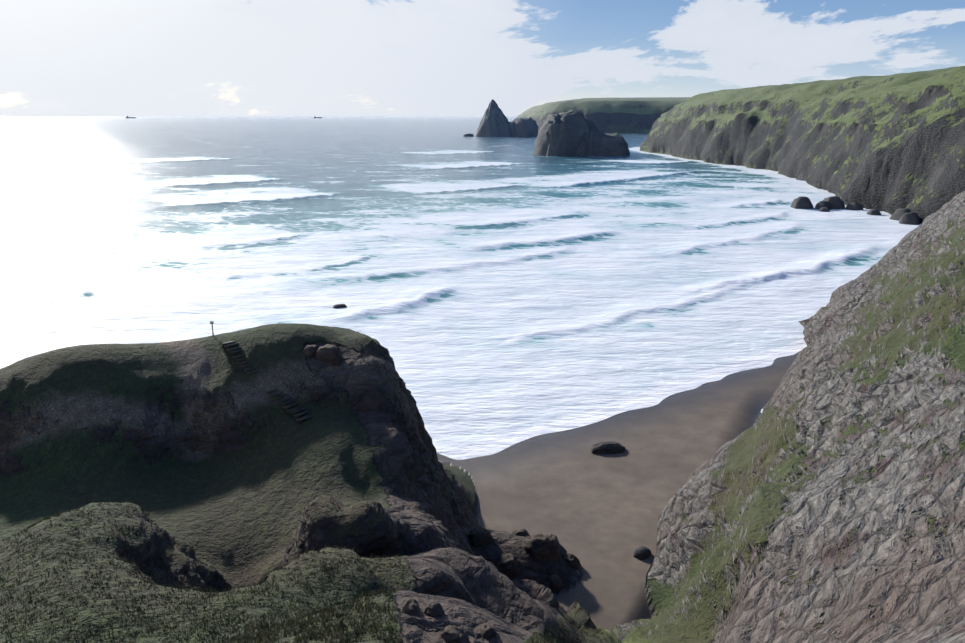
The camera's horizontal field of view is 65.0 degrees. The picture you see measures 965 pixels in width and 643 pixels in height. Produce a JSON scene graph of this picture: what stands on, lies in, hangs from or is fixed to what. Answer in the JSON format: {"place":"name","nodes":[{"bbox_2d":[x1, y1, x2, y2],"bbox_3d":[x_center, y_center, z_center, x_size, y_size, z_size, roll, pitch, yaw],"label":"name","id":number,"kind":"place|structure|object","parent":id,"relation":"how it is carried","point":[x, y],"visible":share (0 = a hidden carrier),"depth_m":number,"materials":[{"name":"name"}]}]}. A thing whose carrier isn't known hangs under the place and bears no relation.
{"place":"outdoors","nodes":[
{"label":"outdoors","id":0,"kind":"place"},
{"bbox_2d":[0,116,920,459],"bbox_3d":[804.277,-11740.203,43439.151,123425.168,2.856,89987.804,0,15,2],"label":"sea water","id":1,"kind":"structure","parent":0,"point":[496,294],"depth_m":347.11,"materials":[{"name":"liquid"}]},
{"bbox_2d":[333,304,346,308],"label":"sea rock","id":2,"kind":"object","parent":1,"relation":"in","point":[336,306],"visible":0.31,"depth_m":247.89,"materials":[{"name":"grey stone"}]},
{"bbox_2d":[0,66,964,642],"bbox_3d":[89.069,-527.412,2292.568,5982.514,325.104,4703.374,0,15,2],"label":"coastal terrain","id":3,"kind":"structure","parent":0,"point":[820,498],"depth_m":72.71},
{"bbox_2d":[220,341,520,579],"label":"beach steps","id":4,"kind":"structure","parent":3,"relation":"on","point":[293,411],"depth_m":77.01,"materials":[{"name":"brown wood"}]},
{"bbox_2d":[0,494,745,642],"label":"grass tussocks","id":5,"kind":"object","parent":3,"relation":"on","point":[293,622],"depth_m":33.81,"materials":[{"name":"green plant"}]},
{"bbox_2d":[303,344,580,642],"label":"boulders","id":6,"kind":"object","parent":3,"relation":"on","point":[540,547],"visible":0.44,"depth_m":95.73,"materials":[{"name":"grey stone"}]},
{"bbox_2d":[475,99,538,136],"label":"sea stack","id":7,"kind":"object","parent":3,"relation":"on","point":[494,122],"visible":0.5,"depth_m":2270.88,"materials":[{"name":"grey stone"}]},
{"bbox_2d":[533,110,629,155],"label":"sea stack","id":8,"kind":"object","parent":3,"relation":"on","point":[571,133],"depth_m":1184.96,"materials":[{"name":"grey stone"}]},
{"bbox_2d":[591,441,624,453],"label":"beach boulder","id":9,"kind":"object","parent":3,"relation":"on","point":[610,447],"visible":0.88,"depth_m":138.88,"materials":[{"name":"grey stone"}]},
{"bbox_2d":[633,546,650,559],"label":"beach boulder","id":10,"kind":"object","parent":3,"relation":"on","point":[641,552],"visible":0.83,"depth_m":103.01,"materials":[{"name":"grey stone"}]},
{"bbox_2d":[790,174,919,224],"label":"shore rocks","id":11,"kind":"object","parent":3,"relation":"on","point":[904,216],"visible":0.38,"depth_m":507.65,"materials":[{"name":"grey stone"}]},
{"bbox_2d":[0,0,964,115],"label":"sky","id":12,"kind":"structure","parent":0,"point":[58,57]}
]}

